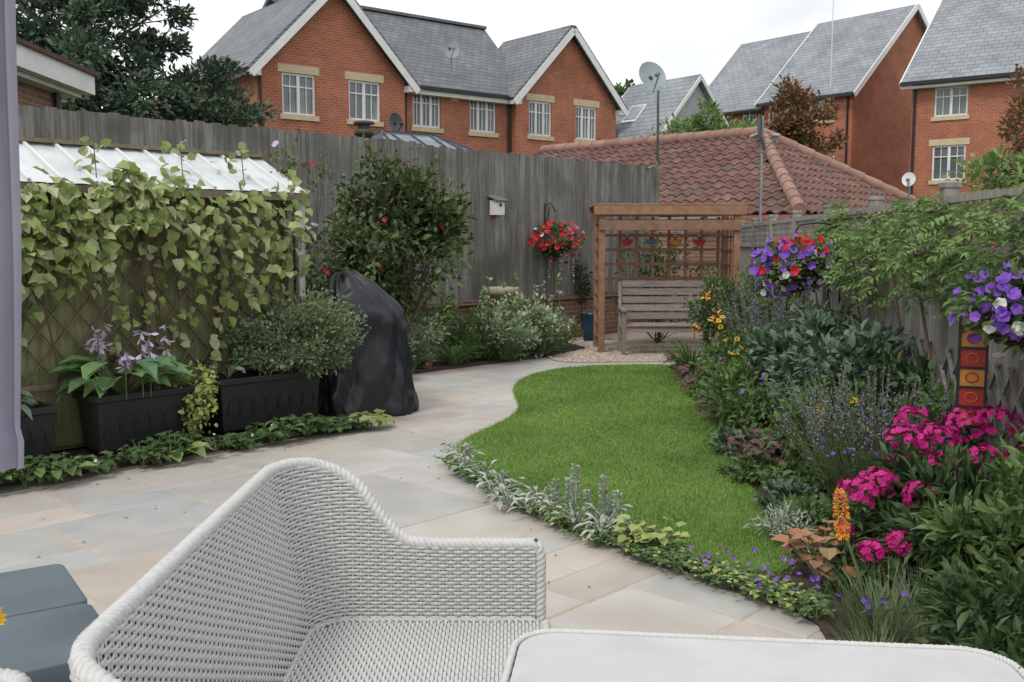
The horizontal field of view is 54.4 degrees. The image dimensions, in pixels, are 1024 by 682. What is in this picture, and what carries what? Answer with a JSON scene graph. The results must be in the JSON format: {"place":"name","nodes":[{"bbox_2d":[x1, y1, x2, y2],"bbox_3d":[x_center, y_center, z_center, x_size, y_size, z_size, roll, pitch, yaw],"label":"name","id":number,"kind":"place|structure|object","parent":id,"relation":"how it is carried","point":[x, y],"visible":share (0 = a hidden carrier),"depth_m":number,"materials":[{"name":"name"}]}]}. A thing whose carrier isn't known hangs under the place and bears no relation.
{"place":"outdoors","nodes":[
{"label":"outdoors","id":0,"kind":"place"},
{"bbox_2d":[0,0,23,471],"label":"gazebo curtain","id":1,"kind":"object","parent":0,"point":[11,447],"visible":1,"depth_m":2.50,"materials":[{"name":"purple fabric"}]},
{"bbox_2d":[0,342,584,487],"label":"border soil","id":2,"kind":"structure","parent":0,"point":[440,364],"depth_m":8.26,"materials":[{"name":"brown soil"}]},
{"bbox_2d":[20,401,58,462],"bbox_3d":[-3.449,0.651,6.824,0.354,0.390,0.544,5,8,43],"label":"planter trough","id":3,"kind":"object","parent":2,"relation":"on","point":[36,431],"visible":0.52,"depth_m":6.83,"materials":[{"name":"black plastic"}]},
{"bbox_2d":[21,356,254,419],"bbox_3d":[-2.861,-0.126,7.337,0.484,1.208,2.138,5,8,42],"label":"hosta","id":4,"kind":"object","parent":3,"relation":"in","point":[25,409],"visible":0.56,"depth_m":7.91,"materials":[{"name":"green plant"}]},
{"bbox_2d":[72,381,203,451],"bbox_3d":[-2.807,0.561,7.519,0.394,0.410,0.844,5,8,43],"label":"planter trough","id":5,"kind":"object","parent":2,"relation":"on","point":[113,419],"visible":0.91,"depth_m":7.32,"materials":[{"name":"black plastic"}]},
{"bbox_2d":[48,323,192,402],"bbox_3d":[-2.885,0.148,7.347,1.012,0.558,0.890,0,6,0],"label":"hosta","id":6,"kind":"object","parent":5,"relation":"in","point":[154,366],"visible":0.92,"depth_m":7.26,"materials":[{"name":"green plant"}]},
{"bbox_2d":[156,360,219,438],"bbox_3d":[-2.452,0.487,7.641,0.491,0.692,0.423,-4,7,-34],"label":"creeping jenny","id":7,"kind":"object","parent":5,"relation":"in","point":[208,390],"visible":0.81,"depth_m":7.61,"materials":[{"name":"green plant"}]},
{"bbox_2d":[19,136,309,450],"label":"garden shed","id":8,"kind":"structure","parent":2,"relation":"on","point":[56,157],"depth_m":7.82,"materials":[{"name":"green wood"}]},
{"bbox_2d":[21,193,294,391],"bbox_3d":[-2.843,-0.222,7.768,0.071,1.900,2.650,5,8,43],"label":"lattice trellis","id":9,"kind":"object","parent":8,"relation":"attached to","point":[221,265],"visible":0.27,"depth_m":7.86,"materials":[{"name":"brown wood"}]},
{"bbox_2d":[20,136,315,449],"bbox_3d":[-3.184,-0.385,7.232,0.838,2.332,4.082,5,8,42],"label":"climbing vine","id":10,"kind":"object","parent":8,"relation":"attached to","point":[146,213],"visible":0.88,"depth_m":7.49,"materials":[{"name":"green plant"}]},
{"bbox_2d":[0,409,394,486],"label":"ground cover plants","id":11,"kind":"object","parent":2,"relation":"on","point":[176,446],"visible":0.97,"depth_m":7.24,"materials":[{"name":"green plant"}]},
{"bbox_2d":[195,368,323,431],"bbox_3d":[-2.082,0.471,8.274,0.394,0.420,0.984,5,8,43],"label":"planter trough","id":12,"kind":"object","parent":2,"relation":"on","point":[245,399],"visible":0.91,"depth_m":8.10,"materials":[{"name":"black plastic"}]},
{"bbox_2d":[218,284,371,379],"bbox_3d":[-1.886,-0.050,8.460,1.354,0.872,0.958,0,6,0],"label":"pittosporum shrub","id":13,"kind":"object","parent":12,"relation":"in","point":[322,319],"visible":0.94,"depth_m":8.25,"materials":[{"name":"green plant"}]},
{"bbox_2d":[267,128,357,343],"bbox_3d":[-1.952,-0.635,9.077,0.799,2.568,0.986,5,8,43],"label":"clematis","id":14,"kind":"object","parent":2,"relation":"on","point":[335,233],"visible":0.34,"depth_m":9.05,"materials":[{"name":"green plant"}]},
{"bbox_2d":[315,132,476,333],"bbox_3d":[-1.360,-1.022,11.758,1.927,2.813,1.575,0,6,0],"label":"rose bush","id":15,"kind":"object","parent":2,"relation":"on","point":[432,217],"visible":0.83,"depth_m":11.48,"materials":[{"name":"green plant"}]},
{"bbox_2d":[406,312,450,367],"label":"border plant","id":16,"kind":"object","parent":2,"relation":"on","point":[420,334],"visible":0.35,"depth_m":12.44,"materials":[{"name":"green plant"}]},
{"bbox_2d":[406,279,464,356],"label":"border plant","id":17,"kind":"object","parent":2,"relation":"on","point":[448,314],"visible":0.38,"depth_m":13.82,"materials":[{"name":"green plant"}]},
{"bbox_2d":[441,306,511,362],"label":"border plant","id":18,"kind":"object","parent":2,"relation":"on","point":[479,339],"visible":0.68,"depth_m":13.10,"materials":[{"name":"green plant"}]},
{"bbox_2d":[412,331,568,370],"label":"ferns","id":19,"kind":"object","parent":2,"relation":"on","point":[455,356],"visible":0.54,"depth_m":12.96,"materials":[{"name":"green plant"}]},
{"bbox_2d":[466,299,541,360],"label":"border plant","id":20,"kind":"object","parent":2,"relation":"on","point":[527,332],"visible":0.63,"depth_m":13.36,"materials":[{"name":"green plant"}]},
{"bbox_2d":[478,269,564,345],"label":"foxglove leaves","id":21,"kind":"object","parent":2,"relation":"on","point":[483,300],"visible":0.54,"depth_m":14.00,"materials":[{"name":"green plant"}]},
{"bbox_2d":[501,291,559,358],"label":"border plant","id":22,"kind":"object","parent":2,"relation":"on","point":[538,314],"visible":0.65,"depth_m":13.71,"materials":[{"name":"green plant"}]},
{"bbox_2d":[0,337,825,639],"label":"patio paving","id":23,"kind":"structure","parent":0,"point":[448,411],"depth_m":5.84,"materials":[{"name":"stone"}]},
{"bbox_2d":[0,564,98,681],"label":"cushioned footstool","id":24,"kind":"object","parent":23,"relation":"on","point":[51,616],"visible":0.64,"depth_m":3.02,"materials":[{"name":"fabric"}]},
{"bbox_2d":[68,457,550,681],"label":"rattan sofa","id":25,"kind":"object","parent":23,"relation":"on","point":[306,569],"visible":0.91,"depth_m":2.95,"materials":[{"name":"white wicker"}]},
{"bbox_2d":[316,269,418,416],"bbox_3d":[-1.372,-0.001,9.337,0.995,1.350,0.695,-2,6,-20],"label":"covered barbecue","id":26,"kind":"object","parent":23,"relation":"on","point":[378,374],"visible":0.73,"depth_m":9.08,"materials":[{"name":"fabric"}]},
{"bbox_2d":[310,294,653,351],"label":"brick base wall","id":27,"kind":"structure","parent":23,"relation":"on","point":[571,306],"depth_m":16.49,"materials":[{"name":"brown brick"}]},
{"bbox_2d":[18,104,659,321],"bbox_3d":[-3.560,-1.076,11.815,0.140,2.996,17.882,5,8,43],"label":"wooden fence","id":28,"kind":"object","parent":27,"relation":"on","point":[528,187],"visible":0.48,"depth_m":14.88,"materials":[{"name":"grey wood"}]},
{"bbox_2d":[544,202,555,231],"bbox_3d":[0.612,-1.978,15.900,0.198,0.480,0.024,1,6,13],"label":"basket bracket","id":29,"kind":"object","parent":28,"relation":"attached to","point":[545,219],"visible":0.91,"depth_m":15.90,"materials":[{"name":"black metal"}]},
{"bbox_2d":[527,216,586,282],"bbox_3d":[0.703,-1.458,15.915,1.005,1.101,0.983,0,6,0],"label":"hanging basket","id":30,"kind":"object","parent":29,"relation":"hanging from","point":[555,249],"visible":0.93,"depth_m":15.72,"materials":[{"name":"red plant"}]},
{"bbox_2d":[639,62,665,169],"bbox_3d":[2.485,-3.863,17.166,0.426,1.721,1.492,2,6,15],"label":"satellite dish","id":31,"kind":"object","parent":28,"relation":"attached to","point":[652,76],"visible":1,"depth_m":16.66,"materials":[{"name":"grey metal"}]},
{"bbox_2d":[606,230,714,342],"bbox_3d":[2.341,-0.898,15.595,1.823,1.862,0.685,0,6,0],"label":"climbing foliage","id":32,"kind":"object","parent":28,"relation":"attached to","point":[659,338],"visible":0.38,"depth_m":15.59,"materials":[{"name":"green plant"}]},
{"bbox_2d":[500,628,1023,681],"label":"rattan table","id":33,"kind":"object","parent":23,"relation":"on","point":[563,655],"visible":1,"depth_m":2.11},
{"bbox_2d":[16,0,940,107],"label":"sky","id":34,"kind":"structure","parent":0,"point":[685,38],"materials":[{"name":"white"}]},
{"bbox_2d":[451,363,796,575],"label":"lawn","id":35,"kind":"structure","parent":0,"point":[481,449],"depth_m":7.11,"materials":[{"name":"green plant"}]},
{"bbox_2d":[459,360,995,642],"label":"flower bed soil","id":36,"kind":"structure","parent":0,"point":[798,579],"depth_m":4.59,"materials":[{"name":"brown soil"}]},
{"bbox_2d":[437,442,632,542],"bbox_3d":[-0.049,0.795,6.270,0.547,0.324,2.574,-3,6,-26],"label":"lambs ear","id":37,"kind":"object","parent":36,"relation":"on","point":[570,486],"visible":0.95,"depth_m":5.72},
{"bbox_2d":[434,455,838,619],"bbox_3d":[0.382,0.947,5.631,0.529,0.172,3.600,-4,7,-34],"label":"campanula edging","id":38,"kind":"object","parent":36,"relation":"on","point":[760,585],"visible":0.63,"depth_m":4.74,"materials":[{"name":"green plant"}]},
{"bbox_2d":[613,514,689,545],"bbox_3d":[0.716,0.992,5.136,0.433,0.150,0.322,5,7,39],"label":"lime heuchera","id":39,"kind":"object","parent":36,"relation":"on","point":[637,532],"visible":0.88,"depth_m":5.08,"materials":[{"name":"green plant"}]},
{"bbox_2d":[649,284,787,431],"bbox_3d":[2.013,0.070,9.779,1.184,1.120,4.791,0,6,0],"label":"crocosmia","id":40,"kind":"object","parent":36,"relation":"on","point":[685,356],"visible":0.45,"depth_m":11.41,"materials":[{"name":"green plant"}]},
{"bbox_2d":[688,315,762,401],"bbox_3d":[2.165,0.202,9.827,0.870,0.857,1.512,0,6,0],"label":"rudbeckia","id":41,"kind":"object","parent":36,"relation":"on","point":[716,351],"visible":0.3,"depth_m":9.81,"materials":[{"name":"green plant"}]},
{"bbox_2d":[681,263,774,365],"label":"green shrub","id":42,"kind":"object","parent":36,"relation":"on","point":[704,314],"visible":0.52,"depth_m":12.41,"materials":[{"name":"green plant"}]},
{"bbox_2d":[702,404,766,446],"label":"foliage","id":43,"kind":"object","parent":36,"relation":"on","point":[747,422],"visible":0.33,"depth_m":7.65,"materials":[{"name":"green plant"}]},
{"bbox_2d":[662,351,813,468],"bbox_3d":[1.965,0.518,9.470,0.699,0.233,6.116,0,6,3],"label":"purple heuchera","id":44,"kind":"object","parent":36,"relation":"on","point":[772,451],"visible":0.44,"depth_m":7.13,"materials":[{"name":"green plant"}]},
{"bbox_2d":[712,423,773,462],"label":"foliage","id":45,"kind":"object","parent":36,"relation":"on","point":[723,446],"visible":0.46,"depth_m":7.33,"materials":[{"name":"green plant"}]},
{"bbox_2d":[698,348,803,432],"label":"geranium","id":46,"kind":"object","parent":36,"relation":"on","point":[724,377],"visible":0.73,"depth_m":8.12,"materials":[{"name":"green plant"}]},
{"bbox_2d":[715,447,793,483],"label":"foliage","id":47,"kind":"object","parent":36,"relation":"on","point":[741,468],"visible":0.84,"depth_m":6.60,"materials":[{"name":"green plant"}]},
{"bbox_2d":[715,278,819,385],"bbox_3d":[2.572,-0.082,10.219,1.224,1.137,1.155,1,6,10],"label":"russian sage","id":48,"kind":"object","parent":36,"relation":"on","point":[756,318],"visible":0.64,"depth_m":10.19,"materials":[{"name":"green plant"}]},
{"bbox_2d":[736,266,812,341],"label":"green shrub","id":49,"kind":"object","parent":36,"relation":"on","point":[791,295],"visible":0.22,"depth_m":10.88,"materials":[{"name":"green plant"}]},
{"bbox_2d":[743,499,826,552],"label":"silver ragwort","id":50,"kind":"object","parent":36,"relation":"on","point":[785,515],"visible":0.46,"depth_m":5.18,"materials":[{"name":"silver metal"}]},
{"bbox_2d":[752,474,829,515],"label":"foliage","id":51,"kind":"object","parent":36,"relation":"on","point":[781,487],"visible":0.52,"depth_m":5.83,"materials":[{"name":"green plant"}]},
{"bbox_2d":[757,450,831,498],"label":"foliage","id":52,"kind":"object","parent":36,"relation":"on","point":[774,474],"visible":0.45,"depth_m":6.17,"materials":[{"name":"green plant"}]},
{"bbox_2d":[770,491,840,536],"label":"foliage","id":53,"kind":"object","parent":36,"relation":"on","point":[805,502],"visible":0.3,"depth_m":5.35,"materials":[{"name":"green plant"}]},
{"bbox_2d":[740,298,871,407],"bbox_3d":[2.535,0.194,8.457,1.126,1.105,1.800,0,6,0],"label":"japanese anemone","id":54,"kind":"object","parent":36,"relation":"on","point":[766,341],"visible":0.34,"depth_m":8.21,"materials":[{"name":"green plant"}]},
{"bbox_2d":[795,222,841,304],"bbox_3d":[2.765,-0.189,9.054,0.448,1.778,0.027,-1,6,-7],"label":"basket hook post","id":55,"kind":"object","parent":36,"relation":"on","point":[796,229],"visible":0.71,"depth_m":8.97,"materials":[{"name":"black metal"}]},
{"bbox_2d":[748,230,840,297],"bbox_3d":[2.542,-0.688,8.969,0.859,0.614,0.863,0,6,0],"label":"hanging basket","id":56,"kind":"object","parent":55,"relation":"hanging from","point":[787,276],"visible":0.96,"depth_m":8.82,"materials":[{"name":"purple plant"}]},
{"bbox_2d":[750,370,891,502],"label":"coneflower plants","id":57,"kind":"object","parent":36,"relation":"on","point":[859,390],"visible":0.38,"depth_m":6.29,"materials":[{"name":"green plant"}]},
{"bbox_2d":[770,519,896,584],"bbox_3d":[1.533,0.999,4.606,0.600,0.242,0.585,5,7,40],"label":"orange heuchera","id":58,"kind":"object","parent":36,"relation":"on","point":[804,538],"visible":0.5,"depth_m":4.60,"materials":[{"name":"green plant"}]},
{"bbox_2d":[761,318,922,446],"bbox_3d":[2.481,0.358,7.031,1.246,1.092,1.366,-2,6,-20],"label":"japanese anemone","id":59,"kind":"object","parent":36,"relation":"on","point":[866,342],"visible":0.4,"depth_m":6.84,"materials":[{"name":"green plant"}]},
{"bbox_2d":[807,489,890,546],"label":"foliage","id":60,"kind":"object","parent":36,"relation":"on","point":[827,504],"visible":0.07,"depth_m":5.09,"materials":[{"name":"green plant"}]},
{"bbox_2d":[806,488,941,630],"bbox_3d":[1.474,0.897,4.077,0.605,0.569,0.592,0,6,0],"label":"red hot poker","id":61,"kind":"object","parent":36,"relation":"on","point":[840,535],"visible":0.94,"depth_m":4.11,"materials":[{"name":"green plant"}]},
{"bbox_2d":[761,363,992,506],"bbox_3d":[2.150,0.583,5.838,1.322,0.782,1.277,0,6,0],"label":"lavender","id":62,"kind":"object","parent":36,"relation":"on","point":[872,427],"visible":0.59,"depth_m":5.78,"materials":[{"name":"green plant"}]},
{"bbox_2d":[739,182,1023,481],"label":"trellis fence","id":63,"kind":"object","parent":36,"relation":"on","point":[1005,383],"visible":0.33,"depth_m":6.53,"materials":[{"name":"grey wood"}]},
{"bbox_2d":[853,338,952,448],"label":"foliage","id":64,"kind":"object","parent":36,"relation":"on","point":[902,367],"visible":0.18,"depth_m":6.39,"materials":[{"name":"green plant"}]},
{"bbox_2d":[812,552,997,644],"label":"rosemary plants","id":65,"kind":"object","parent":36,"relation":"on","point":[904,629],"visible":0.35,"depth_m":3.95,"materials":[{"name":"green plant"}]},
{"bbox_2d":[792,165,1023,401],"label":"wisteria","id":66,"kind":"object","parent":36,"relation":"on","point":[940,249],"visible":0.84,"depth_m":6.25,"materials":[{"name":"green plant"}]},
{"bbox_3d":[2.491,-0.575,4.687,0.157,0.106,0.018,0,6,0],"label":"basket bracket","id":67,"kind":"object","parent":66,"relation":"attached to","visible":0},
{"bbox_2d":[942,230,1023,359],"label":"hanging basket","id":68,"kind":"object","parent":67,"relation":"hanging from","point":[1000,321],"visible":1,"depth_m":4.64,"materials":[{"name":"purple plant"}]},
{"bbox_2d":[822,404,1023,619],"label":"phlox","id":69,"kind":"object","parent":36,"relation":"on","point":[945,475],"visible":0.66,"depth_m":4.55,"materials":[{"name":"pink plant"}]},
{"bbox_2d":[875,371,997,475],"bbox_3d":[2.493,0.634,5.713,0.709,0.919,1.175,0,6,0],"label":"foliage","id":70,"kind":"object","parent":36,"relation":"on","point":[938,396],"visible":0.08,"depth_m":5.76,"materials":[{"name":"green plant"}]},
{"bbox_2d":[903,446,1023,639],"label":"evergreen shrub","id":71,"kind":"object","parent":36,"relation":"on","point":[948,523],"visible":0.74,"depth_m":3.93,"materials":[{"name":"green plant"}]},
{"bbox_2d":[904,555,1023,667],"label":"evergreen shrub","id":72,"kind":"object","parent":36,"relation":"on","point":[960,598],"visible":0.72,"depth_m":3.43,"materials":[{"name":"green plant"}]},
{"bbox_2d":[954,309,988,447],"bbox_3d":[2.334,0.462,5.079,0.142,1.272,0.037,3,6,25],"label":"stained glass ornament","id":73,"kind":"object","parent":36,"relation":"on","point":[972,374],"visible":0.63,"depth_m":5.04,"materials":[{"name":"multicoloured glass"}]},
{"bbox_2d":[534,126,929,329],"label":"garage","id":74,"kind":"structure","parent":0,"point":[717,166],"depth_m":20.25,"materials":[{"name":"tile"}]},
{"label":"ground","id":75,"kind":"structure","parent":0,"visible":0},
{"bbox_2d":[16,36,99,108],"bbox_3d":[-9.092,-1.575,8.733,6.900,4.800,10.900,0,6,-2],"label":"bungalow","id":76,"kind":"object","parent":75,"relation":"on","point":[45,77],"visible":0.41,"depth_m":12.82,"materials":[{"name":"paint"}]},
{"bbox_2d":[16,0,198,120],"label":"ash tree","id":77,"kind":"object","parent":75,"relation":"on","point":[82,40],"visible":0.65,"depth_m":18.44,"materials":[{"name":"green plant"}]},
{"bbox_2d":[112,54,276,126],"bbox_3d":[-6.428,-3.132,20.235,3.030,5.421,2.918,3,6,25],"label":"ash tree","id":78,"kind":"object","parent":75,"relation":"on","point":[186,96],"visible":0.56,"depth_m":19.78,"materials":[{"name":"green plant"}]},
{"bbox_2d":[143,0,615,155],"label":"walls","id":79,"kind":"structure","parent":75,"relation":"on","point":[332,41],"depth_m":29.08,"materials":[{"name":"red brick"}]},
{"bbox_2d":[201,71,510,153],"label":"gutters","id":80,"kind":"object","parent":79,"relation":"attached to","point":[247,73],"visible":0.34,"depth_m":30.39,"materials":[{"name":"black plastic"}]},
{"bbox_2d":[262,0,508,95],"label":"roof","id":81,"kind":"structure","parent":79,"relation":"on","point":[415,41],"depth_m":32.74,"materials":[{"name":"tile"}]},
{"bbox_2d":[186,0,628,110],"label":"gable roofs","id":82,"kind":"structure","parent":79,"relation":"attached to","point":[250,40],"depth_m":30.68,"materials":[{"name":"tile"}]},
{"bbox_2d":[247,0,628,116],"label":"bargeboards","id":83,"kind":"object","parent":79,"relation":"attached to","point":[412,88],"visible":1,"depth_m":29.93,"materials":[{"name":"white paint"}]},
{"bbox_2d":[277,63,599,142],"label":"window lintels and sills","id":84,"kind":"object","parent":79,"relation":"attached to","point":[298,69],"visible":0.89,"depth_m":29.01,"materials":[{"name":"beige stone"}]},
{"bbox_2d":[282,72,595,140],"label":"window frames","id":85,"kind":"structure","parent":79,"relation":"attached to","point":[421,103],"depth_m":30.69,"materials":[{"name":"white plastic"}]},
{"bbox_2d":[283,75,593,138],"bbox_3d":[-1.820,-7.150,30.981,11.780,1.120,0.300,-5,7,-38],"label":"window glass","id":86,"kind":"object","parent":85,"relation":"in","point":[309,97],"visible":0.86,"depth_m":29.01,"materials":[{"name":"grey glass"}]},
{"bbox_2d":[372,130,473,149],"bbox_3d":[-2.633,-3.160,25.709,3.672,4.385,3.070,-5,7,-38],"label":"conservatory","id":87,"kind":"object","parent":75,"relation":"on","point":[424,139],"visible":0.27,"depth_m":25.32,"materials":[{"name":"white glass"}]},
{"bbox_2d":[550,331,718,362],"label":"gravel","id":88,"kind":"structure","parent":75,"relation":"on","point":[686,336],"depth_m":16.65,"materials":[{"name":"beige gravel"}]},
{"bbox_2d":[547,340,722,362],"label":"gravel pebbles","id":89,"kind":"object","parent":88,"relation":"on","point":[636,353],"visible":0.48,"depth_m":14.34,"materials":[{"name":"beige gravel"}]},
{"bbox_2d":[618,281,716,354],"bbox_3d":[2.195,-0.332,14.232,1.320,1.040,0.748,0,6,0],"label":"garden bench","id":90,"kind":"object","parent":88,"relation":"on","point":[624,326],"visible":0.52,"depth_m":14.44,"materials":[{"name":"grey wood"}]},
{"bbox_2d":[588,203,747,352],"bbox_3d":[2.240,-0.927,14.630,2.180,2.140,0.980,0,6,0],"label":"wooden arbour","id":91,"kind":"object","parent":88,"relation":"on","point":[599,212],"visible":0.88,"depth_m":14.21,"materials":[{"name":"brown wood"}]},
{"bbox_2d":[659,85,729,218],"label":"walls","id":92,"kind":"structure","parent":75,"relation":"on","point":[689,107],"depth_m":34.77,"materials":[{"name":"brown brick"}]},
{"bbox_2d":[616,74,722,138],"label":"roof","id":93,"kind":"structure","parent":92,"relation":"on","point":[674,92],"depth_m":34.98,"materials":[{"name":"tile"}]},
{"bbox_2d":[641,96,757,218],"bbox_3d":[5.381,-3.973,27.788,3.462,5.590,2.560,2,6,15],"label":"garden tree","id":94,"kind":"object","parent":75,"relation":"on","point":[696,121],"visible":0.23,"depth_m":27.28,"materials":[{"name":"green plant"}]},
{"bbox_2d":[764,72,848,158],"bbox_3d":[8.759,-4.774,30.218,2.714,6.703,2.489,0,6,0],"label":"red maple tree","id":95,"kind":"object","parent":75,"relation":"on","point":[791,125],"visible":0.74,"depth_m":29.58,"materials":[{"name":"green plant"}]},
{"bbox_2d":[724,15,923,217],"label":"walls","id":96,"kind":"structure","parent":75,"relation":"on","point":[879,122],"depth_m":42.80,"materials":[{"name":"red brick"}]},
{"bbox_2d":[709,4,925,112],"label":"roof","id":97,"kind":"structure","parent":96,"relation":"on","point":[748,74],"depth_m":45.10,"materials":[{"name":"tile"}]},
{"bbox_2d":[708,0,928,108],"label":"bargeboards","id":98,"kind":"object","parent":97,"relation":"attached to","point":[918,7],"visible":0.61,"depth_m":42.44,"materials":[{"name":"white paint"}]},
{"bbox_2d":[909,75,1023,248],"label":"walls","id":99,"kind":"structure","parent":75,"relation":"on","point":[987,104],"depth_m":34.32,"materials":[{"name":"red brick"}]},
{"bbox_2d":[931,85,968,180],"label":"window frames","id":100,"kind":"structure","parent":99,"relation":"attached to","point":[951,96],"depth_m":34.74,"materials":[{"name":"white plastic"}]},
{"bbox_2d":[934,87,966,178],"bbox_3d":[17.798,-7.049,32.885,7.350,3.200,0.001,4,7,37],"label":"window glass","id":101,"kind":"object","parent":100,"relation":"in","point":[946,110],"visible":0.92,"depth_m":34.76,"materials":[{"name":"grey glass"}]},
{"bbox_2d":[928,80,972,184],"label":"window lintels and sills","id":102,"kind":"object","parent":99,"relation":"attached to","point":[953,141],"visible":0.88,"depth_m":34.67,"materials":[{"name":"beige stone"}]},
{"bbox_2d":[900,71,1022,194],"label":"gutters","id":103,"kind":"object","parent":99,"relation":"attached to","point":[965,78],"visible":0.62,"depth_m":34.56,"materials":[{"name":"black plastic"}]},
{"bbox_2d":[902,0,1023,81],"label":"roof","id":104,"kind":"structure","parent":99,"relation":"on","point":[962,38],"depth_m":35.62,"materials":[{"name":"tile"}]},
{"bbox_2d":[899,0,1023,90],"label":"bargeboards","id":105,"kind":"object","parent":104,"relation":"attached to","point":[957,83],"visible":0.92,"depth_m":34.49,"materials":[{"name":"white paint"}]},
{"bbox_2d":[941,144,1023,248],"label":"garden tree","id":106,"kind":"object","parent":75,"relation":"on","point":[993,161],"visible":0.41,"depth_m":13.83,"materials":[{"name":"green plant"}]},
{"bbox_2d":[995,63,1023,162],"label":"red maple tree","id":107,"kind":"object","parent":75,"relation":"on","point":[1017,126],"visible":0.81,"depth_m":16.88,"materials":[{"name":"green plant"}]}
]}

